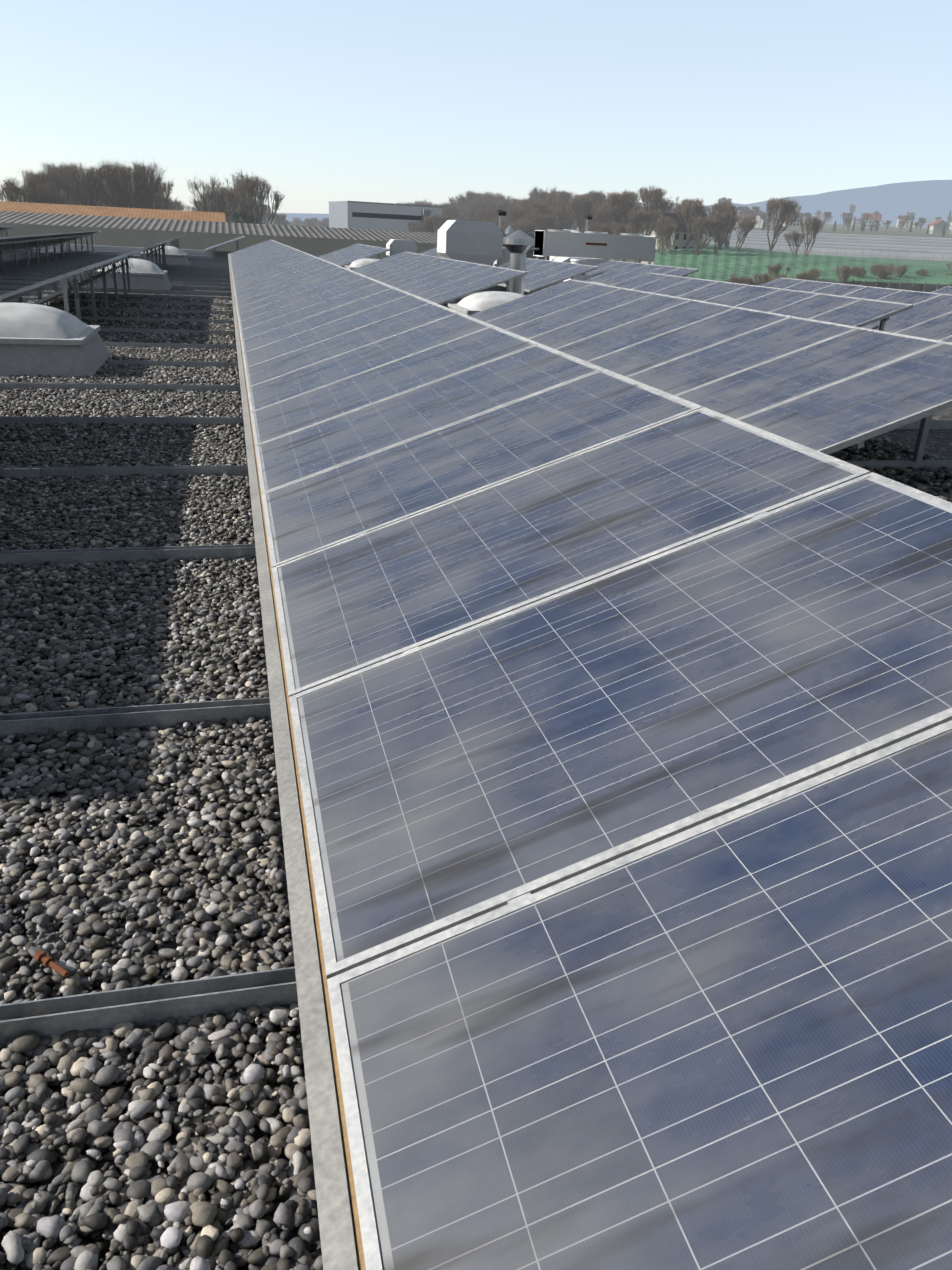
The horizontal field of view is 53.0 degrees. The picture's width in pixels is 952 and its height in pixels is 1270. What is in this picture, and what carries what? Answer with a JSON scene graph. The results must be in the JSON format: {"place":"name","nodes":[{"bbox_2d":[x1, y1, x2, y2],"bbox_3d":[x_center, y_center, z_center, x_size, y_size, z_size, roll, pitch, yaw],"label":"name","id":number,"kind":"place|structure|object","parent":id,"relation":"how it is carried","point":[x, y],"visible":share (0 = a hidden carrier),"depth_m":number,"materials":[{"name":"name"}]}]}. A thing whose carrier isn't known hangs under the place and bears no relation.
{"place":"outdoors","nodes":[
{"label":"outdoors","id":0,"kind":"place"},
{"bbox_2d":[0,201,225,221],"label":"tiled roof building","id":1,"kind":"structure","parent":0,"point":[108,211],"depth_m":58.94,"materials":[{"name":"tile"}]},
{"bbox_2d":[0,211,436,257],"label":"corrugated roof","id":2,"kind":"structure","parent":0,"point":[145,232],"depth_m":50.21,"materials":[{"name":"metal"}]},
{"bbox_2d":[0,0,951,213],"label":"sky","id":3,"kind":"structure","parent":0,"point":[379,101],"materials":[{"name":"blue"}]},
{"bbox_2d":[493,248,509,266],"bbox_3d":[0.896,-11.359,29.357,0.600,1.020,0.605,-3,23,-14],"label":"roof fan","id":4,"kind":"object","parent":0,"point":[504,258],"visible":0.26,"depth_m":29.04},
{"bbox_2d":[267,180,951,227],"bbox_3d":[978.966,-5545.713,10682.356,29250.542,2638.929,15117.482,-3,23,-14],"label":"distant ridge","id":5,"kind":"structure","parent":0,"point":[931,199],"depth_m":15518.69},
{"bbox_2d":[571,222,951,291],"bbox_3d":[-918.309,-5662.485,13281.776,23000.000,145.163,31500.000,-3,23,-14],"label":"terrain","id":6,"kind":"structure","parent":0,"point":[882,230],"depth_m":574.27,"materials":[{"name":"green plant"}]},
{"bbox_2d":[0,175,63,203],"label":"tree","id":7,"kind":"object","parent":6,"relation":"on","point":[10,189],"visible":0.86,"depth_m":148.27,"materials":[{"name":"brown plant"}]},
{"bbox_2d":[18,176,66,203],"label":"tree","id":8,"kind":"object","parent":6,"relation":"on","point":[51,186],"visible":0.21,"depth_m":155.82,"materials":[{"name":"brown plant"}]},
{"bbox_2d":[14,164,79,204],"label":"tree","id":9,"kind":"object","parent":6,"relation":"on","point":[44,177],"visible":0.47,"depth_m":166.32,"materials":[{"name":"brown plant"}]},
{"bbox_2d":[40,160,83,204],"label":"tree","id":10,"kind":"object","parent":6,"relation":"on","point":[63,168],"visible":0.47,"depth_m":199.81,"materials":[{"name":"brown plant"}]},
{"bbox_2d":[58,165,108,205],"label":"tree","id":11,"kind":"object","parent":6,"relation":"on","point":[87,184],"visible":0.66,"depth_m":169.64,"materials":[{"name":"brown plant"}]},
{"bbox_2d":[72,183,127,206],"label":"tree","id":12,"kind":"object","parent":6,"relation":"on","point":[105,199],"visible":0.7,"depth_m":168.66,"materials":[{"name":"brown plant"}]},
{"bbox_2d":[86,162,155,207],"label":"tree","id":13,"kind":"object","parent":6,"relation":"on","point":[105,182],"visible":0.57,"depth_m":168.67,"materials":[{"name":"brown plant"}]},
{"bbox_2d":[91,158,173,208],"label":"tree","id":14,"kind":"object","parent":6,"relation":"on","point":[142,177],"visible":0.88,"depth_m":168.77,"materials":[{"name":"brown plant"}]},
{"bbox_2d":[128,180,173,209],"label":"tree","id":15,"kind":"object","parent":6,"relation":"on","point":[161,193],"visible":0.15,"depth_m":183.27,"materials":[{"name":"brown plant"}]},
{"bbox_2d":[169,197,189,210],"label":"tree","id":16,"kind":"object","parent":6,"relation":"on","point":[181,207],"visible":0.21,"depth_m":257.92,"materials":[{"name":"brown plant"}]},
{"bbox_2d":[186,173,256,221],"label":"tree","id":17,"kind":"object","parent":6,"relation":"on","point":[225,195],"visible":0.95,"depth_m":183.97,"materials":[{"name":"brown plant"}]},
{"bbox_2d":[208,188,247,222],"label":"tree","id":18,"kind":"object","parent":6,"relation":"on","point":[230,214],"visible":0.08,"depth_m":240.92,"materials":[{"name":"brown plant"}]},
{"bbox_2d":[224,168,283,223],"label":"tree","id":19,"kind":"object","parent":6,"relation":"on","point":[248,185],"visible":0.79,"depth_m":188.75,"materials":[{"name":"brown plant"}]},
{"bbox_2d":[270,212,289,224],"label":"tree","id":20,"kind":"object","parent":6,"relation":"on","point":[280,217],"visible":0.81,"depth_m":423.51,"materials":[{"name":"brown plant"}]},
{"bbox_2d":[328,201,442,231],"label":"building","id":21,"kind":"structure","parent":6,"relation":"on","point":[369,215],"depth_m":308.40,"materials":[{"name":"grey"}]},
{"bbox_2d":[418,214,447,232],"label":"tree","id":22,"kind":"object","parent":6,"relation":"on","point":[429,223],"visible":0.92,"depth_m":276.01,"materials":[{"name":"brown plant"}]},
{"bbox_2d":[442,205,468,220],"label":"tree","id":23,"kind":"object","parent":6,"relation":"on","point":[447,213],"visible":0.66,"depth_m":342.09,"materials":[{"name":"brown plant"}]},
{"bbox_2d":[449,193,474,205],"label":"tree","id":24,"kind":"object","parent":6,"relation":"on","point":[462,198],"visible":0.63,"depth_m":410.05,"materials":[{"name":"brown plant"}]},
{"bbox_2d":[458,201,479,217],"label":"tree","id":25,"kind":"object","parent":6,"relation":"on","point":[472,208],"visible":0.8,"depth_m":361.12,"materials":[{"name":"brown plant"}]},
{"bbox_2d":[0,244,951,1269],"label":"roof slab","id":26,"kind":"structure","parent":6,"relation":"on","point":[938,442],"depth_m":1.89,"materials":[{"name":"grey concrete"}]},
{"bbox_2d":[0,230,99,271],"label":"solar panel array","id":27,"kind":"object","parent":26,"relation":"on","point":[11,244],"visible":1,"depth_m":27.49,"materials":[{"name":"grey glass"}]},
{"bbox_2d":[0,302,110,378],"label":"skylight dome","id":28,"kind":"structure","parent":26,"relation":"on","point":[42,340],"depth_m":8.52,"materials":[{"name":"plastic"}]},
{"bbox_2d":[0,346,245,444],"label":"gravel","id":29,"kind":"structure","parent":26,"relation":"on","point":[41,402],"depth_m":7.45,"materials":[{"name":"grey gravel"}]},
{"bbox_2d":[0,441,259,610],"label":"gravel","id":30,"kind":"structure","parent":26,"relation":"on","point":[107,519],"depth_m":4.54,"materials":[{"name":"grey gravel"}]},
{"bbox_2d":[25,291,235,344],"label":"gravel","id":31,"kind":"structure","parent":26,"relation":"on","point":[154,337],"depth_m":13.71,"materials":[{"name":"grey gravel"}]},
{"bbox_2d":[93,258,171,289],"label":"skylight dome","id":32,"kind":"structure","parent":26,"relation":"on","point":[144,274],"depth_m":19.32,"materials":[{"name":"plastic"}]},
{"bbox_2d":[0,596,322,1269],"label":"gravel","id":33,"kind":"structure","parent":26,"relation":"on","point":[247,1193],"depth_m":1.93,"materials":[{"name":"grey gravel"}]},
{"bbox_2d":[34,950,68,976],"bbox_3d":[-0.809,0.628,1.821,0.083,0.022,0.022,16,26,28],"label":"rusty bolt","id":34,"kind":"object","parent":33,"relation":"on","point":[40,956],"visible":1,"depth_m":1.82,"materials":[{"name":"brown metal"}]},
{"bbox_2d":[140,245,189,264],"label":"skylight dome","id":35,"kind":"structure","parent":26,"relation":"on","point":[174,255],"depth_m":30.03,"materials":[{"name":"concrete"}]},
{"bbox_2d":[345,258,379,269],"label":"skylight dome","id":36,"kind":"structure","parent":26,"relation":"on","point":[358,263],"depth_m":27.25,"materials":[{"name":"plastic"}]},
{"bbox_2d":[386,239,416,256],"bbox_3d":[-2.761,-14.017,35.202,1.000,1.050,0.900,-3,23,-14],"label":"vent hood","id":37,"kind":"object","parent":26,"relation":"on","point":[395,246],"visible":0.43,"depth_m":34.70,"materials":[{"name":"white paint"}]},
{"bbox_2d":[437,220,502,264],"bbox_3d":[-0.207,-11.465,28.572,1.700,1.720,1.300,-3,23,-14],"label":"vent hood","id":38,"kind":"object","parent":26,"relation":"on","point":[479,242],"visible":0.69,"depth_m":27.90,"materials":[{"name":"white paint"}]},
{"bbox_2d":[0,248,951,1045],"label":"ground rails","id":39,"kind":"object","parent":26,"relation":"on","point":[142,1006],"visible":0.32,"depth_m":4.00,"materials":[{"name":"grey metal"}]},
{"bbox_2d":[0,248,142,319],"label":"solar panel array","id":40,"kind":"object","parent":39,"relation":"on","point":[68,277],"visible":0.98,"depth_m":13.01,"materials":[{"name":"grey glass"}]},
{"bbox_2d":[127,238,173,268],"bbox_3d":[-8.940,-10.010,25.120,1.566,0.766,8.333,-3,23,-14],"label":"solar panel array","id":41,"kind":"object","parent":39,"relation":"on","point":[151,247],"visible":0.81,"depth_m":25.13,"materials":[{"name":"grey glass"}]},
{"bbox_2d":[205,236,244,255],"bbox_3d":[-10.460,-16.268,39.830,1.566,0.766,4.011,-3,23,-14],"label":"solar panel","id":42,"kind":"object","parent":39,"relation":"on","point":[214,247],"visible":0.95,"depth_m":38.52,"materials":[{"name":"grey glass"}]},
{"bbox_2d":[318,244,389,266],"bbox_3d":[-4.316,-12.878,32.501,1.566,0.766,8.031,-3,23,-14],"label":"solar panel","id":43,"kind":"object","parent":39,"relation":"on","point":[347,256],"visible":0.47,"depth_m":31.62,"materials":[{"name":"blue glass"}]},
{"bbox_2d":[352,251,526,304],"bbox_3d":[-1.335,-7.971,21.183,1.566,0.766,12.051,-3,23,-14],"label":"solar panel array","id":44,"kind":"object","parent":39,"relation":"on","point":[438,280],"visible":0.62,"depth_m":18.89,"materials":[{"name":"blue glass"}]},
{"bbox_2d":[496,258,597,292],"bbox_3d":[1.239,-8.973,23.877,1.566,0.766,6.021,-3,23,-14],"label":"solar panel","id":45,"kind":"object","parent":39,"relation":"on","point":[541,274],"visible":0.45,"depth_m":22.33,"materials":[{"name":"blue glass"}]},
{"bbox_2d":[228,239,951,1269],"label":"solar panels","id":46,"kind":"object","parent":39,"relation":"on","point":[612,725],"visible":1,"depth_m":1.68,"materials":[{"name":"blue glass"}]},
{"bbox_2d":[469,279,951,461],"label":"solar panel array","id":47,"kind":"object","parent":39,"relation":"on","point":[824,387],"visible":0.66,"depth_m":7.52,"materials":[{"name":"blue glass"}]},
{"bbox_2d":[613,273,912,330],"bbox_3d":[3.563,-5.147,15.053,1.566,0.766,8.031,-3,23,-14],"label":"solar panel array","id":48,"kind":"object","parent":39,"relation":"on","point":[851,311],"visible":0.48,"depth_m":13.68,"materials":[{"name":"blue glass"}]},
{"bbox_2d":[759,278,951,342],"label":"solar panels","id":49,"kind":"object","parent":39,"relation":"on","point":[928,315],"visible":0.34,"depth_m":15.18,"materials":[{"name":"blue glass"}]},
{"bbox_2d":[930,286,951,294],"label":"solar panel","id":50,"kind":"object","parent":39,"relation":"on","point":[946,290],"visible":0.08,"depth_m":19.45,"materials":[{"name":"blue glass"}]},
{"bbox_2d":[448,291,524,315],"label":"skylight dome","id":51,"kind":"structure","parent":26,"relation":"on","point":[471,304],"depth_m":14.27,"materials":[{"name":"plastic"}]},
{"bbox_2d":[503,230,534,294],"bbox_3d":[0.852,-7.546,19.673,0.646,1.490,0.646,-3,23,-14],"label":"flue pipe","id":52,"kind":"object","parent":26,"relation":"on","point":[519,245],"visible":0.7,"depth_m":19.42,"materials":[{"name":"silver metal"}]},
{"bbox_2d":[564,259,590,281],"bbox_3d":[2.884,-10.226,27.119,0.600,0.850,0.600,-3,23,-14],"label":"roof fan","id":53,"kind":"object","parent":26,"relation":"on","point":[582,262],"visible":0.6,"depth_m":26.86},
{"bbox_2d":[551,257,606,281],"bbox_3d":[3.530,-12.269,32.123,1.900,0.800,1.200,-3,23,-14],"label":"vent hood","id":54,"kind":"object","parent":26,"relation":"on","point":[593,261],"visible":0.19,"depth_m":31.55,"materials":[{"name":"white paint"}]},
{"bbox_2d":[531,229,656,263],"bbox_3d":[3.792,-13.629,34.293,5.140,1.650,1.140,-3,23,-14],"label":"dry cooler","id":55,"kind":"object","parent":26,"relation":"on","point":[590,244],"visible":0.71,"depth_m":33.76,"materials":[{"name":"white paint"}]},
{"bbox_2d":[583,260,698,285],"bbox_3d":[3.974,-9.711,25.960,1.566,0.766,6.021,-3,23,-14],"label":"solar panel","id":56,"kind":"object","parent":26,"relation":"on","point":[610,272],"visible":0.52,"depth_m":25.89,"materials":[{"name":"blue glass"}]},
{"bbox_2d":[828,437,951,502],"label":"gravel","id":57,"kind":"structure","parent":26,"relation":"on","point":[884,449],"depth_m":6.50,"materials":[{"name":"grey gravel"}]},
{"bbox_2d":[474,211,508,228],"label":"tree","id":58,"kind":"object","parent":6,"relation":"on","point":[484,217],"visible":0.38,"depth_m":244.11,"materials":[{"name":"brown plant"}]},
{"bbox_2d":[491,199,509,223],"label":"tree","id":59,"kind":"object","parent":6,"relation":"on","point":[502,205],"visible":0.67,"depth_m":360.57,"materials":[{"name":"brown plant"}]},
{"bbox_2d":[500,217,532,237],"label":"tree","id":60,"kind":"object","parent":6,"relation":"on","point":[522,227],"visible":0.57,"depth_m":214.85,"materials":[{"name":"brown plant"}]},
{"bbox_2d":[507,206,543,227],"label":"tree","id":61,"kind":"object","parent":6,"relation":"on","point":[514,213],"visible":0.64,"depth_m":286.97,"materials":[{"name":"brown plant"}]},
{"bbox_2d":[521,200,550,220],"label":"tree","id":62,"kind":"object","parent":6,"relation":"on","point":[540,204],"visible":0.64,"depth_m":289.82,"materials":[{"name":"brown plant"}]},
{"bbox_2d":[527,186,559,204],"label":"tree","id":63,"kind":"object","parent":6,"relation":"on","point":[533,192],"visible":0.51,"depth_m":362.96,"materials":[{"name":"brown plant"}]},
{"bbox_2d":[528,211,559,231],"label":"tree","id":64,"kind":"object","parent":6,"relation":"on","point":[540,221],"visible":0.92,"depth_m":265.59,"materials":[{"name":"brown plant"}]},
{"bbox_2d":[502,231,608,260],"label":"building","id":65,"kind":"structure","parent":6,"relation":"on","point":[530,253],"depth_m":234.47,"materials":[{"name":"grey"}]},
{"bbox_2d":[549,190,571,205],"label":"tree","id":66,"kind":"object","parent":6,"relation":"on","point":[561,197],"visible":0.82,"depth_m":360.65,"materials":[{"name":"brown plant"}]},
{"bbox_2d":[550,198,573,228],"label":"tree","id":67,"kind":"object","parent":6,"relation":"on","point":[556,202],"visible":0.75,"depth_m":282.96,"materials":[{"name":"brown plant"}]},
{"bbox_2d":[555,207,575,229],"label":"tree","id":68,"kind":"object","parent":6,"relation":"on","point":[561,217],"visible":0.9,"depth_m":276.59,"materials":[{"name":"brown plant"}]},
{"bbox_2d":[569,195,593,232],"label":"tree","id":69,"kind":"object","parent":6,"relation":"on","point":[580,205],"visible":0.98,"depth_m":281.07,"materials":[{"name":"brown plant"}]},
{"bbox_2d":[585,189,608,227],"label":"tree","id":70,"kind":"object","parent":6,"relation":"on","point":[595,194],"visible":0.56,"depth_m":312.19,"materials":[{"name":"brown plant"}]},
{"bbox_2d":[588,206,612,259],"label":"tree","id":71,"kind":"object","parent":6,"relation":"on","point":[599,219],"visible":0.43,"depth_m":246.09,"materials":[{"name":"brown plant"}]},
{"bbox_2d":[592,223,615,258],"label":"tree","id":72,"kind":"object","parent":6,"relation":"on","point":[602,228],"visible":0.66,"depth_m":221.11,"materials":[{"name":"brown plant"}]},
{"bbox_2d":[598,189,638,261],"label":"tree","id":73,"kind":"object","parent":6,"relation":"on","point":[615,199],"visible":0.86,"depth_m":236.43,"materials":[{"name":"brown plant"}]},
{"bbox_2d":[603,202,637,261],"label":"tree","id":74,"kind":"object","parent":6,"relation":"on","point":[614,216],"visible":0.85,"depth_m":236.15,"materials":[{"name":"brown plant"}]},
{"bbox_2d":[609,217,636,260],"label":"tree","id":75,"kind":"object","parent":6,"relation":"on","point":[621,227],"visible":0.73,"depth_m":229.00,"materials":[{"name":"brown plant"}]},
{"bbox_2d":[622,207,666,262],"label":"tree","id":76,"kind":"object","parent":6,"relation":"on","point":[639,216],"visible":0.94,"depth_m":223.25,"materials":[{"name":"brown plant"}]},
{"bbox_2d":[637,185,674,213],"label":"tree","id":77,"kind":"object","parent":6,"relation":"on","point":[656,194],"visible":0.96,"depth_m":242.21,"materials":[{"name":"brown plant"}]},
{"bbox_2d":[657,213,676,253],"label":"tree","id":78,"kind":"object","parent":6,"relation":"on","point":[664,220],"visible":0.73,"depth_m":220.24,"materials":[{"name":"brown plant"}]},
{"bbox_2d":[661,222,681,253],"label":"tree","id":79,"kind":"object","parent":6,"relation":"on","point":[668,231],"visible":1,"depth_m":219.30,"materials":[{"name":"brown plant"}]},
{"bbox_2d":[641,212,705,264],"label":"white house","id":80,"kind":"structure","parent":6,"relation":"on","point":[681,239],"depth_m":233.02,"materials":[{"name":"grey paint"}]},
{"bbox_2d":[676,198,704,221],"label":"tree","id":81,"kind":"object","parent":6,"relation":"on","point":[685,200],"visible":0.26,"depth_m":235.50,"materials":[{"name":"brown plant"}]},
{"bbox_2d":[676,200,710,247],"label":"tree","id":82,"kind":"object","parent":6,"relation":"on","point":[692,210],"visible":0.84,"depth_m":231.91,"materials":[{"name":"brown plant"}]},
{"bbox_2d":[686,216,720,254],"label":"tree","id":83,"kind":"object","parent":6,"relation":"on","point":[699,225],"visible":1,"depth_m":216.10,"materials":[{"name":"brown plant"}]},
{"bbox_2d":[706,199,734,249],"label":"tree","id":84,"kind":"object","parent":6,"relation":"on","point":[719,207],"visible":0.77,"depth_m":229.87,"materials":[{"name":"brown plant"}]},
{"bbox_2d":[705,208,739,252],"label":"tree","id":85,"kind":"object","parent":6,"relation":"on","point":[724,218],"visible":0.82,"depth_m":217.57,"materials":[{"name":"brown plant"}]},
{"bbox_2d":[709,205,739,247],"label":"tree","id":86,"kind":"object","parent":6,"relation":"on","point":[726,242],"visible":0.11,"depth_m":248.09,"materials":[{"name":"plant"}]},
{"bbox_2d":[725,275,757,284],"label":"bush","id":87,"kind":"object","parent":6,"relation":"on","point":[742,279],"visible":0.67,"depth_m":152.53,"materials":[{"name":"brown plant"}]},
{"bbox_2d":[730,212,758,250],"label":"tree","id":88,"kind":"object","parent":6,"relation":"on","point":[748,223],"visible":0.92,"depth_m":228.43,"materials":[{"name":"brown plant"}]},
{"bbox_2d":[753,272,771,284],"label":"bush","id":89,"kind":"object","parent":6,"relation":"on","point":[764,277],"visible":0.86,"depth_m":167.59,"materials":[{"name":"brown plant"}]},
{"bbox_2d":[767,262,790,277],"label":"bush","id":90,"kind":"object","parent":6,"relation":"on","point":[777,267],"visible":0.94,"depth_m":177.25,"materials":[{"name":"brown plant"}]},
{"bbox_2d":[765,196,801,251],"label":"tree","id":91,"kind":"object","parent":6,"relation":"on","point":[787,211],"visible":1,"depth_m":232.81,"materials":[{"name":"brown plant"}]},
{"bbox_2d":[783,229,806,256],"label":"tree","id":92,"kind":"object","parent":6,"relation":"on","point":[794,236],"visible":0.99,"depth_m":223.90,"materials":[{"name":"brown plant"}]},
{"bbox_2d":[654,243,951,284],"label":"orchard hail nets","id":93,"kind":"object","parent":6,"relation":"on","point":[723,263],"visible":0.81,"depth_m":204.47},
{"bbox_2d":[797,215,824,255],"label":"tree","id":94,"kind":"object","parent":6,"relation":"on","point":[816,226],"visible":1,"depth_m":227.35,"materials":[{"name":"brown plant"}]},
{"bbox_2d":[703,229,951,261],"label":"poly tunnels","id":95,"kind":"object","parent":6,"relation":"on","point":[898,247],"visible":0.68,"depth_m":459.85,"materials":[{"name":"white plastic"}]},
{"bbox_2d":[835,265,853,283],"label":"bush","id":96,"kind":"object","parent":6,"relation":"on","point":[847,271],"visible":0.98,"depth_m":173.10,"materials":[{"name":"brown plant"}]},
{"bbox_2d":[850,266,866,284],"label":"bush","id":97,"kind":"object","parent":6,"relation":"on","point":[856,269],"visible":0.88,"depth_m":180.13,"materials":[{"name":"brown plant"}]},
{"bbox_2d":[862,212,881,227],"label":"house","id":98,"kind":"structure","parent":6,"relation":"on","point":[868,223],"depth_m":786.11,"materials":[{"name":"grey"}]},
{"bbox_2d":[871,267,891,287],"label":"bush","id":99,"kind":"object","parent":6,"relation":"on","point":[883,273],"visible":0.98,"depth_m":179.30,"materials":[{"name":"brown plant"}]},
{"bbox_2d":[888,263,909,288],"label":"bush","id":100,"kind":"object","parent":6,"relation":"on","point":[902,270],"visible":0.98,"depth_m":183.21,"materials":[{"name":"brown plant"}]},
{"bbox_2d":[896,215,914,227],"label":"house","id":101,"kind":"structure","parent":6,"relation":"on","point":[907,223],"depth_m":877.99,"materials":[{"name":"grey paint"}]},
{"bbox_2d":[929,219,949,233],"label":"house","id":102,"kind":"structure","parent":6,"relation":"on","point":[937,226],"depth_m":610.97,"materials":[{"name":"grey paint"}]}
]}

